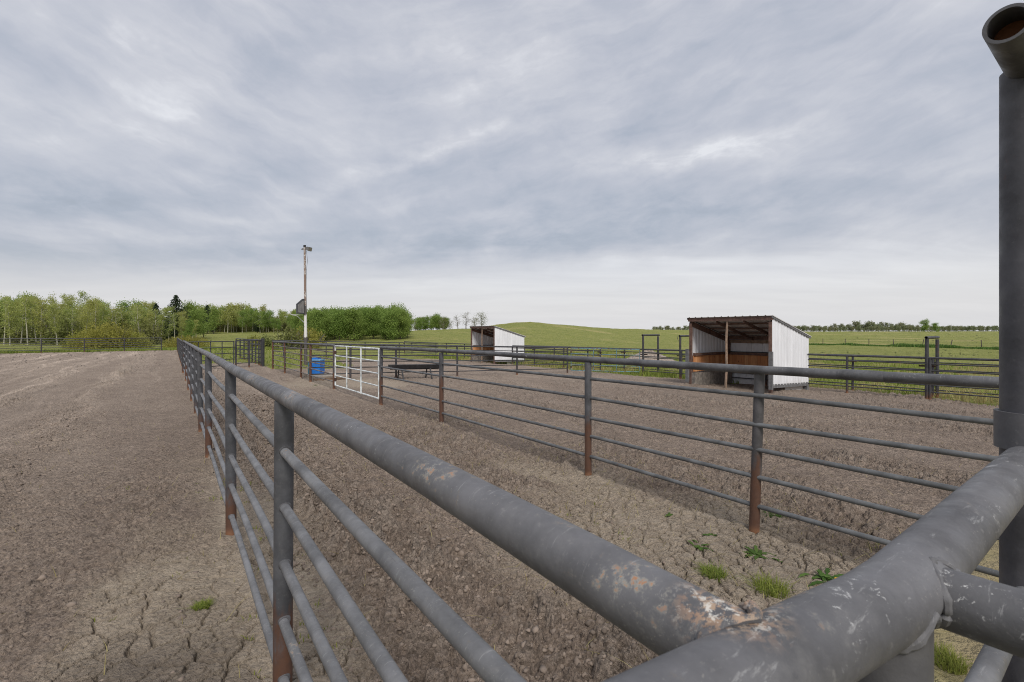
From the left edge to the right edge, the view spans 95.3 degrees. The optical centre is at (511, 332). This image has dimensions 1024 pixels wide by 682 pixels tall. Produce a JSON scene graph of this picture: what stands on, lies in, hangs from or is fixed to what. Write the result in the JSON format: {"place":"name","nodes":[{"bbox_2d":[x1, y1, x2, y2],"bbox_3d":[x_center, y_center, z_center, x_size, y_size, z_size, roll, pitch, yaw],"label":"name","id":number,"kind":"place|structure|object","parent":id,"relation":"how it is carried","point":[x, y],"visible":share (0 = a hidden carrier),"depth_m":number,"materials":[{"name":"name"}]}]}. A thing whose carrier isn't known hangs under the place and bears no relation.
{"place":"outdoors","nodes":[
{"label":"outdoors","id":0,"kind":"place"},
{"bbox_2d":[0,345,348,367],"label":"grass","id":1,"kind":"structure","parent":0,"point":[206,348],"depth_m":47.78,"materials":[{"name":"plant"}]},
{"bbox_2d":[0,322,998,681],"bbox_3d":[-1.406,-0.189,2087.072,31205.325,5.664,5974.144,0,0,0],"label":"ground","id":2,"kind":"structure","parent":0,"point":[144,638],"depth_m":4.97,"materials":[{"name":"soil"}]},
{"bbox_2d":[0,297,15,344],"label":"aspen tree","id":3,"kind":"object","parent":2,"relation":"on","point":[5,315],"visible":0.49,"depth_m":69.08,"materials":[{"name":"green plant"}]},
{"bbox_2d":[0,298,23,344],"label":"aspen tree","id":4,"kind":"object","parent":2,"relation":"on","point":[8,314],"visible":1,"depth_m":67.83,"materials":[{"name":"green plant"}]},
{"bbox_2d":[0,326,38,342],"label":"brush clump","id":5,"kind":"object","parent":2,"relation":"on","point":[19,336],"visible":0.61,"depth_m":72.66,"materials":[{"name":"green plant"}]},
{"bbox_2d":[0,315,38,342],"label":"brush clump","id":6,"kind":"object","parent":2,"relation":"on","point":[6,341],"visible":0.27,"depth_m":76.38,"materials":[{"name":"green plant"}]},
{"bbox_2d":[13,300,32,342],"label":"aspen tree","id":7,"kind":"object","parent":2,"relation":"on","point":[20,324],"visible":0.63,"depth_m":71.28,"materials":[{"name":"green plant"}]},
{"bbox_2d":[14,294,34,344],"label":"aspen tree","id":8,"kind":"object","parent":2,"relation":"on","point":[26,310],"visible":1,"depth_m":68.90,"materials":[{"name":"green plant"}]},
{"bbox_2d":[19,292,40,341],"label":"aspen tree","id":9,"kind":"object","parent":2,"relation":"on","point":[33,306],"visible":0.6,"depth_m":72.55,"materials":[{"name":"green plant"}]},
{"bbox_2d":[30,296,54,340],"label":"aspen tree","id":10,"kind":"object","parent":2,"relation":"on","point":[38,311],"visible":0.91,"depth_m":69.85,"materials":[{"name":"green plant"}]},
{"bbox_2d":[38,304,67,344],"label":"aspen tree","id":11,"kind":"object","parent":2,"relation":"on","point":[53,319],"visible":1,"depth_m":67.47,"materials":[{"name":"green plant"}]},
{"bbox_2d":[25,313,85,344],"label":"brush clump","id":12,"kind":"object","parent":2,"relation":"on","point":[50,333],"visible":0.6,"depth_m":70.19,"materials":[{"name":"green plant"}]},
{"bbox_2d":[57,304,73,341],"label":"aspen tree","id":13,"kind":"object","parent":2,"relation":"on","point":[68,310],"visible":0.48,"depth_m":73.55,"materials":[{"name":"green plant"}]},
{"bbox_2d":[66,306,77,337],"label":"aspen tree","id":14,"kind":"object","parent":2,"relation":"on","point":[72,320],"visible":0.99,"depth_m":70.12,"materials":[{"name":"green plant"}]},
{"bbox_2d":[59,328,98,348],"bbox_3d":[-55.211,0.876,61.237,5.768,2.769,6.239,0,0,30],"label":"willow bush","id":15,"kind":"object","parent":2,"relation":"on","point":[69,343],"visible":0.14,"depth_m":59.27,"materials":[{"name":"green plant"}]},
{"bbox_2d":[0,338,162,352],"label":"pipe fence","id":16,"kind":"object","parent":2,"relation":"on","point":[84,342],"visible":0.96,"depth_m":48.50,"materials":[{"name":"metal"}]},
{"bbox_2d":[71,303,92,333],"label":"aspen tree","id":17,"kind":"object","parent":2,"relation":"on","point":[81,324],"visible":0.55,"depth_m":71.97,"materials":[{"name":"green plant"}]},
{"bbox_2d":[75,290,92,310],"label":"aspen tree","id":18,"kind":"object","parent":2,"relation":"on","point":[83,295],"visible":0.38,"depth_m":99.23,"materials":[{"name":"green plant"}]},
{"bbox_2d":[75,297,99,329],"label":"aspen tree","id":19,"kind":"object","parent":2,"relation":"on","point":[91,303],"visible":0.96,"depth_m":68.90,"materials":[{"name":"green plant"}]},
{"bbox_2d":[84,302,102,327],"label":"aspen tree","id":20,"kind":"object","parent":2,"relation":"on","point":[96,315],"visible":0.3,"depth_m":77.02,"materials":[{"name":"green plant"}]},
{"bbox_2d":[96,302,110,330],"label":"aspen tree","id":21,"kind":"object","parent":2,"relation":"on","point":[103,306],"visible":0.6,"depth_m":71.35,"materials":[{"name":"green plant"}]},
{"bbox_2d":[72,320,140,348],"bbox_3d":[-51.515,0.391,60.301,7.395,3.845,7.999,0,0,31],"label":"willow bush","id":22,"kind":"object","parent":2,"relation":"on","point":[102,334],"visible":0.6,"depth_m":58.57,"materials":[{"name":"green plant"}]},
{"bbox_2d":[104,308,118,330],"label":"aspen tree","id":23,"kind":"object","parent":2,"relation":"on","point":[109,317],"visible":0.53,"depth_m":73.91,"materials":[{"name":"green plant"}]},
{"bbox_2d":[111,300,132,314],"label":"aspen tree","id":24,"kind":"object","parent":2,"relation":"on","point":[123,303],"visible":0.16,"depth_m":94.66,"materials":[{"name":"green plant"}]},
{"bbox_2d":[114,304,131,327],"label":"aspen tree","id":25,"kind":"object","parent":2,"relation":"on","point":[122,312],"visible":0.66,"depth_m":74.82,"materials":[{"name":"green plant"}]},
{"bbox_2d":[98,330,155,347],"bbox_3d":[-50.358,0.978,61.166,6.399,2.538,5.916,0,0,37],"label":"willow bush","id":26,"kind":"object","parent":2,"relation":"on","point":[147,342],"visible":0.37,"depth_m":61.03,"materials":[{"name":"green plant"}]},
{"bbox_2d":[127,303,141,330],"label":"aspen tree","id":27,"kind":"object","parent":2,"relation":"on","point":[135,317],"visible":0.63,"depth_m":73.39,"materials":[{"name":"green plant"}]},
{"bbox_2d":[129,317,166,344],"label":"brush clump","id":28,"kind":"object","parent":2,"relation":"on","point":[154,334],"visible":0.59,"depth_m":70.83,"materials":[{"name":"green plant"}]},
{"bbox_2d":[147,303,165,333],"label":"spruce tree","id":29,"kind":"object","parent":2,"relation":"on","point":[156,306],"visible":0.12,"depth_m":85.86,"materials":[{"name":"green plant"}]},
{"bbox_2d":[154,307,170,334],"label":"aspen tree","id":30,"kind":"object","parent":2,"relation":"on","point":[162,315],"visible":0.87,"depth_m":75.55,"materials":[{"name":"green plant"}]},
{"bbox_2d":[163,305,175,342],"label":"aspen tree","id":31,"kind":"object","parent":2,"relation":"on","point":[168,332],"visible":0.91,"depth_m":76.75,"materials":[{"name":"green plant"}]},
{"bbox_2d":[160,295,191,338],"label":"spruce tree","id":32,"kind":"object","parent":2,"relation":"on","point":[175,303],"visible":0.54,"depth_m":83.54,"materials":[{"name":"green plant"}]},
{"bbox_2d":[177,338,181,365],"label":"pipe fence","id":33,"kind":"object","parent":2,"relation":"on","point":[179,346],"visible":0.86,"depth_m":31.84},
{"bbox_2d":[176,316,185,336],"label":"aspen tree","id":34,"kind":"object","parent":2,"relation":"on","point":[179,329],"visible":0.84,"depth_m":78.38,"materials":[{"name":"green plant"}]},
{"bbox_2d":[176,309,188,332],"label":"aspen tree","id":35,"kind":"object","parent":2,"relation":"on","point":[181,313],"visible":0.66,"depth_m":79.82,"materials":[{"name":"green plant"}]},
{"bbox_2d":[162,334,213,347],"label":"willow bush","id":36,"kind":"object","parent":2,"relation":"on","point":[172,343],"visible":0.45,"depth_m":63.54,"materials":[{"name":"green plant"}]},
{"bbox_2d":[181,300,195,320],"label":"poplar tree","id":37,"kind":"object","parent":2,"relation":"on","point":[188,305],"visible":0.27,"depth_m":92.08,"materials":[{"name":"green plant"}]},
{"bbox_2d":[180,320,197,338],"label":"aspen tree","id":38,"kind":"object","parent":2,"relation":"on","point":[190,326],"visible":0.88,"depth_m":75.97,"materials":[{"name":"green plant"}]},
{"bbox_2d":[176,596,216,612],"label":"grass tuft","id":39,"kind":"object","parent":2,"relation":"on","point":[204,605],"visible":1,"depth_m":3.00,"materials":[{"name":"plant"}]},
{"bbox_2d":[186,301,207,335],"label":"poplar tree","id":40,"kind":"object","parent":2,"relation":"on","point":[200,319],"visible":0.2,"depth_m":95.25,"materials":[{"name":"green plant"}]},
{"bbox_2d":[187,307,208,337],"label":"aspen tree","id":41,"kind":"object","parent":2,"relation":"on","point":[194,314],"visible":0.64,"depth_m":90.99,"materials":[{"name":"green plant"}]},
{"bbox_2d":[198,307,209,337],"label":"poplar tree","id":42,"kind":"object","parent":2,"relation":"on","point":[202,312],"visible":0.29,"depth_m":97.96,"materials":[{"name":"green plant"}]},
{"bbox_2d":[203,305,215,333],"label":"spruce tree","id":43,"kind":"object","parent":2,"relation":"on","point":[207,309],"visible":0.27,"depth_m":124.84,"materials":[{"name":"green plant"}]},
{"bbox_2d":[205,306,221,333],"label":"poplar tree","id":44,"kind":"object","parent":2,"relation":"on","point":[212,317],"visible":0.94,"depth_m":119.92,"materials":[{"name":"green plant"}]},
{"bbox_2d":[214,324,232,331],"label":"brush clump","id":45,"kind":"object","parent":2,"relation":"on","point":[220,328],"visible":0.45,"depth_m":135.83,"materials":[{"name":"green plant"}]},
{"bbox_2d":[219,303,235,332],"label":"poplar tree","id":46,"kind":"object","parent":2,"relation":"on","point":[227,310],"visible":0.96,"depth_m":128.88,"materials":[{"name":"green plant"}]},
{"bbox_2d":[229,309,239,332],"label":"poplar tree","id":47,"kind":"object","parent":2,"relation":"on","point":[234,321],"visible":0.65,"depth_m":132.49,"materials":[{"name":"green plant"}]},
{"bbox_2d":[235,310,251,332],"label":"poplar tree","id":48,"kind":"object","parent":2,"relation":"on","point":[245,317],"visible":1,"depth_m":130.68,"materials":[{"name":"green plant"}]},
{"bbox_2d":[234,317,254,331],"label":"brush clump","id":49,"kind":"object","parent":2,"relation":"on","point":[246,327],"visible":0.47,"depth_m":140.01,"materials":[{"name":"green plant"}]},
{"bbox_2d":[236,338,260,364],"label":"pipe fence","id":50,"kind":"object","parent":2,"relation":"on","point":[244,353],"visible":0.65,"depth_m":29.02,"materials":[{"name":"metal"}]},
{"bbox_2d":[235,338,264,366],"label":"pipe fence","id":51,"kind":"object","parent":2,"relation":"on","point":[262,352],"visible":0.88,"depth_m":25.21,"materials":[{"name":"grey metal"}]},
{"bbox_2d":[189,341,233,366],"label":"alley gate","id":52,"kind":"structure","parent":51,"relation":"attached to","point":[222,347],"depth_m":23.43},
{"bbox_2d":[253,311,263,328],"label":"poplar tree","id":53,"kind":"object","parent":2,"relation":"on","point":[258,316],"visible":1,"depth_m":128.07,"materials":[{"name":"green plant"}]},
{"bbox_2d":[259,333,277,346],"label":"field bush","id":54,"kind":"object","parent":2,"relation":"on","point":[267,343],"visible":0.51,"depth_m":67.81,"materials":[{"name":"green plant"}]},
{"bbox_2d":[261,317,282,331],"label":"brush clump","id":55,"kind":"object","parent":2,"relation":"on","point":[271,329],"visible":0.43,"depth_m":135.35,"materials":[{"name":"green plant"}]},
{"bbox_2d":[277,309,286,326],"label":"poplar tree","id":56,"kind":"object","parent":2,"relation":"on","point":[281,314],"visible":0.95,"depth_m":134.32,"materials":[{"name":"green plant"}]},
{"bbox_2d":[270,324,303,349],"bbox_3d":[-29.815,0.714,61.863,4.394,3.517,4.690,0,0,-38],"label":"field bush","id":57,"kind":"object","parent":2,"relation":"on","point":[292,335],"visible":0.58,"depth_m":61.29,"materials":[{"name":"green plant"}]},
{"bbox_2d":[288,310,303,331],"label":"hedge tree","id":58,"kind":"object","parent":2,"relation":"on","point":[295,321],"visible":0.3,"depth_m":92.42,"materials":[{"name":"green plant"}]},
{"bbox_2d":[290,245,311,364],"bbox_3d":[-12.488,-1.523,27.695,0.627,7.393,1.061,0,0,31],"label":"light pole","id":59,"kind":"object","parent":2,"relation":"on","point":[301,306],"visible":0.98,"depth_m":27.92,"materials":[{"name":"white"}]},
{"bbox_2d":[272,341,334,388],"bbox_3d":[-8.871,1.191,19.207,0.098,1.628,11.186,0,0,-36],"label":"pipe fence","id":60,"kind":"object","parent":2,"relation":"on","point":[310,349],"visible":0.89,"depth_m":17.47,"materials":[{"name":"metal"}]},
{"bbox_2d":[288,326,320,348],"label":"field bush","id":61,"kind":"object","parent":2,"relation":"on","point":[311,335],"visible":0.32,"depth_m":63.93,"materials":[{"name":"green plant"}]},
{"bbox_2d":[296,314,318,337],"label":"hedge tree","id":62,"kind":"object","parent":2,"relation":"on","point":[309,322],"visible":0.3,"depth_m":79.33,"materials":[{"name":"green plant"}]},
{"bbox_2d":[301,327,326,346],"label":"field bush","id":63,"kind":"object","parent":2,"relation":"on","point":[319,336],"visible":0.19,"depth_m":70.03,"materials":[{"name":"green plant"}]},
{"bbox_2d":[307,308,330,337],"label":"hedge tree","id":64,"kind":"object","parent":2,"relation":"on","point":[321,315],"visible":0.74,"depth_m":80.32,"materials":[{"name":"green plant"}]},
{"bbox_2d":[302,372,345,380],"bbox_3d":[-7.773,1.841,19.136,1.310,0.200,2.443,0,0,-38],"label":"concrete pad","id":65,"kind":"object","parent":2,"relation":"on","point":[329,376],"visible":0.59,"depth_m":18.44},
{"bbox_2d":[308,357,324,373],"bbox_3d":[-8.196,1.396,19.523,0.544,0.665,0.514,0,0,0],"label":"livestock waterer","id":66,"kind":"object","parent":65,"relation":"on","point":[316,365],"visible":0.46,"depth_m":19.30,"materials":[{"name":"blue plastic"}]},
{"bbox_2d":[319,312,335,339],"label":"hedge tree","id":67,"kind":"object","parent":2,"relation":"on","point":[326,325],"visible":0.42,"depth_m":84.74,"materials":[{"name":"green plant"}]},
{"bbox_2d":[327,306,351,339],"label":"hedge tree","id":68,"kind":"object","parent":2,"relation":"on","point":[340,332],"visible":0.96,"depth_m":82.81,"materials":[{"name":"green plant"}]},
{"bbox_2d":[340,305,368,338],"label":"hedge tree","id":69,"kind":"object","parent":2,"relation":"on","point":[353,311],"visible":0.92,"depth_m":84.10,"materials":[{"name":"green plant"}]},
{"bbox_2d":[272,340,437,357],"bbox_3d":[-12.771,1.523,40.196,14.204,1.844,0.152,0,0,-36],"label":"pipe fence","id":70,"kind":"object","parent":2,"relation":"on","point":[399,352],"visible":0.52,"depth_m":40.76,"materials":[{"name":"metal"}]},
{"bbox_2d":[359,305,382,338],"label":"hedge tree","id":71,"kind":"object","parent":2,"relation":"on","point":[369,316],"visible":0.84,"depth_m":85.26,"materials":[{"name":"green plant"}]},
{"bbox_2d":[366,306,389,338],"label":"hedge tree","id":72,"kind":"object","parent":2,"relation":"on","point":[382,333],"visible":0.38,"depth_m":84.34,"materials":[{"name":"green plant"}]},
{"bbox_2d":[378,306,403,339],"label":"hedge tree","id":73,"kind":"object","parent":2,"relation":"on","point":[386,318],"visible":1,"depth_m":81.79,"materials":[{"name":"green plant"}]},
{"bbox_2d":[390,306,412,338],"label":"hedge tree","id":74,"kind":"object","parent":2,"relation":"on","point":[404,325],"visible":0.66,"depth_m":85.72,"materials":[{"name":"green plant"}]},
{"bbox_2d":[388,364,438,379],"bbox_3d":[-4.058,1.676,19.552,2.189,0.703,0.690,0,0,-36],"label":"feed trough","id":75,"kind":"object","parent":2,"relation":"on","point":[417,366],"visible":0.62,"depth_m":19.42,"materials":[{"name":"metal"}]},
{"bbox_2d":[421,315,429,329],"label":"hedge tree","id":76,"kind":"object","parent":2,"relation":"on","point":[425,322],"visible":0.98,"depth_m":132.01,"materials":[{"name":"green plant"}]},
{"bbox_2d":[429,315,440,329],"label":"hedge tree","id":77,"kind":"object","parent":2,"relation":"on","point":[435,319],"visible":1,"depth_m":129.86,"materials":[{"name":"green plant"}]},
{"bbox_2d":[308,343,567,378],"bbox_3d":[-2.325,1.388,21.487,13.285,1.952,0.094,0,0,-36],"label":"pipe fence","id":78,"kind":"object","parent":2,"relation":"on","point":[350,361],"visible":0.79,"depth_m":20.60,"materials":[{"name":"metal"}]},
{"bbox_2d":[182,340,747,681],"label":"pipe fence","id":79,"kind":"object","parent":2,"relation":"on","point":[657,610],"visible":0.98,"depth_m":1.03,"materials":[{"name":"metal"}]},
{"bbox_2d":[94,478,841,677],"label":"seedlings","id":80,"kind":"object","parent":2,"relation":"on","point":[302,555],"visible":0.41,"depth_m":3.07,"materials":[{"name":"green plant"}]},
{"bbox_2d":[0,383,991,681],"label":"dirt clods","id":81,"kind":"object","parent":2,"relation":"on","point":[500,603],"visible":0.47,"depth_m":3.79,"materials":[{"name":"soil"}]},
{"bbox_2d":[470,326,525,363],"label":"loafing shed","id":82,"kind":"structure","parent":2,"relation":"on","point":[489,336],"depth_m":35.21,"materials":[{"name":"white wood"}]},
{"bbox_2d":[512,345,601,369],"bbox_3d":[2.639,1.714,31.031,0.143,1.576,8.995,0,0,-36],"label":"pipe fence","id":83,"kind":"object","parent":2,"relation":"on","point":[563,353],"visible":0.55,"depth_m":30.81,"materials":[{"name":"metal"}]},
{"bbox_2d":[570,348,639,371],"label":"fence","id":84,"kind":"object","parent":2,"relation":"on","point":[616,354],"depth_m":25.20,"materials":[{"name":"metal"}]},
{"bbox_2d":[640,334,659,375],"bbox_3d":[7.559,1.280,25.408,1.460,2.333,0.440,0,0,-36],"label":"gate frame","id":85,"kind":"object","parent":2,"relation":"on","point":[657,335],"visible":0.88,"depth_m":25.19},
{"bbox_2d":[626,350,674,360],"bbox_3d":[10.517,1.861,36.000,5.200,1.199,4.000,0,0,0],"label":"gravel mound","id":86,"kind":"object","parent":2,"relation":"on","point":[650,358],"visible":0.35,"depth_m":35.46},
{"bbox_2d":[677,335,688,378],"bbox_3d":[8.889,1.289,23.578,1.460,2.293,0.440,0,0,-36],"label":"gate frame","id":87,"kind":"object","parent":2,"relation":"on","point":[680,336],"visible":0.46,"depth_m":23.17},
{"bbox_2d":[379,346,998,577],"bbox_3d":[-0.028,1.101,7.036,0.131,1.657,10.871,0,0,-36],"label":"pipe fence","id":88,"kind":"object","parent":2,"relation":"on","point":[757,424],"visible":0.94,"depth_m":4.07,"materials":[{"name":"metal"}]},
{"bbox_2d":[334,345,379,399],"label":"metal gate","id":89,"kind":"structure","parent":88,"relation":"attached to","point":[346,367],"depth_m":12.51,"materials":[{"name":"silver metal"}]},
{"bbox_2d":[403,341,998,396],"bbox_3d":[4.438,1.722,30.735,0.145,1.758,57.806,0,0,-36],"label":"pipe fence","id":90,"kind":"object","parent":2,"relation":"on","point":[852,383],"visible":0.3,"depth_m":18.55,"materials":[{"name":"metal"}]},
{"bbox_2d":[691,558,737,582],"bbox_3d":[1.447,1.730,3.366,0.399,0.078,0.428,0,0,-23],"label":"grass tuft","id":91,"kind":"object","parent":2,"relation":"on","point":[709,572],"visible":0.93,"depth_m":3.37,"materials":[{"name":"plant"}]},
{"bbox_2d":[685,315,811,392],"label":"loafing shed","id":92,"kind":"structure","parent":2,"relation":"on","point":[714,339],"depth_m":19.43,"materials":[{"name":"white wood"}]},
{"bbox_2d":[742,545,781,561],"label":"weed plant","id":93,"kind":"object","parent":2,"relation":"on","point":[755,551],"visible":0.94,"depth_m":3.68,"materials":[{"name":"plant"}]},
{"bbox_2d":[733,566,801,599],"bbox_3d":[1.758,1.717,3.188,0.495,0.101,0.473,0,0,-29],"label":"grass tuft","id":94,"kind":"object","parent":2,"relation":"on","point":[769,587],"visible":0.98,"depth_m":3.17,"materials":[{"name":"plant"}]},
{"bbox_2d":[602,446,1023,681],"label":"corner fence","id":95,"kind":"object","parent":2,"relation":"on","point":[884,613],"visible":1,"depth_m":0.48,"materials":[{"name":"metal"}]},
{"bbox_2d":[643,349,998,399],"bbox_3d":[13.539,1.621,16.073,0.101,1.643,22.195,0,0,-36],"label":"pipe fence","id":96,"kind":"object","parent":2,"relation":"on","point":[930,371],"visible":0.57,"depth_m":16.27,"materials":[{"name":"metal"}]},
{"bbox_2d":[798,568,843,586],"bbox_3d":[2.216,1.735,3.273,0.345,0.082,0.246,0,0,-20],"label":"weed plant","id":97,"kind":"object","parent":2,"relation":"on","point":[827,576],"visible":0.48,"depth_m":3.31,"materials":[{"name":"green plant"}]},
{"bbox_2d":[677,337,996,346],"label":"wire fence","id":98,"kind":"object","parent":2,"relation":"on","point":[922,343],"visible":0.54,"depth_m":73.43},
{"bbox_2d":[809,343,998,349],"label":"tall weeds","id":99,"kind":"object","parent":2,"relation":"on","point":[930,345],"visible":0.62,"depth_m":74.38,"materials":[{"name":"plant"}]},
{"bbox_2d":[919,319,930,331],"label":"round tree","id":100,"kind":"object","parent":2,"relation":"on","point":[924,326],"visible":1,"depth_m":264.51,"materials":[{"name":"green plant"}]},
{"bbox_2d":[919,336,939,398],"bbox_3d":[14.402,1.262,15.992,1.460,2.253,0.440,0,0,-36],"label":"gate frame","id":101,"kind":"object","parent":2,"relation":"on","point":[927,338],"visible":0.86,"depth_m":15.73,"materials":[{"name":"metal"}]},
{"bbox_2d":[934,639,974,675],"bbox_3d":[2.282,1.724,2.474,0.380,0.078,0.386,0,0,-14],"label":"grass tuft","id":102,"kind":"object","parent":2,"relation":"on","point":[951,659],"visible":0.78,"depth_m":2.46,"materials":[{"name":"plant"}]},
{"bbox_2d":[982,3,1023,681],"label":"gate frame","id":103,"kind":"object","parent":2,"relation":"on","point":[1003,32],"visible":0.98,"depth_m":1.09,"materials":[{"name":"paint"}]},
{"bbox_2d":[4,399,998,677],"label":"straw bits","id":104,"kind":"object","parent":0,"point":[556,511],"visible":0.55,"depth_m":4.54,"materials":[{"name":"beige plant"}]},
{"bbox_2d":[0,0,1023,330],"label":"sky","id":105,"kind":"structure","parent":0,"point":[614,164],"materials":[{"name":"grey"}]},
{"bbox_2d":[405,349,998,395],"bbox_3d":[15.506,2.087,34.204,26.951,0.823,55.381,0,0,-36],"label":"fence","id":106,"kind":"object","parent":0,"point":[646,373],"depth_m":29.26,"materials":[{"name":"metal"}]},
{"bbox_2d":[414,348,998,404],"bbox_3d":[15.532,2.129,34.283,26.792,0.740,55.352,0,0,-36],"label":"fence","id":107,"kind":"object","parent":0,"point":[981,399],"depth_m":24.76,"materials":[{"name":"metal"}]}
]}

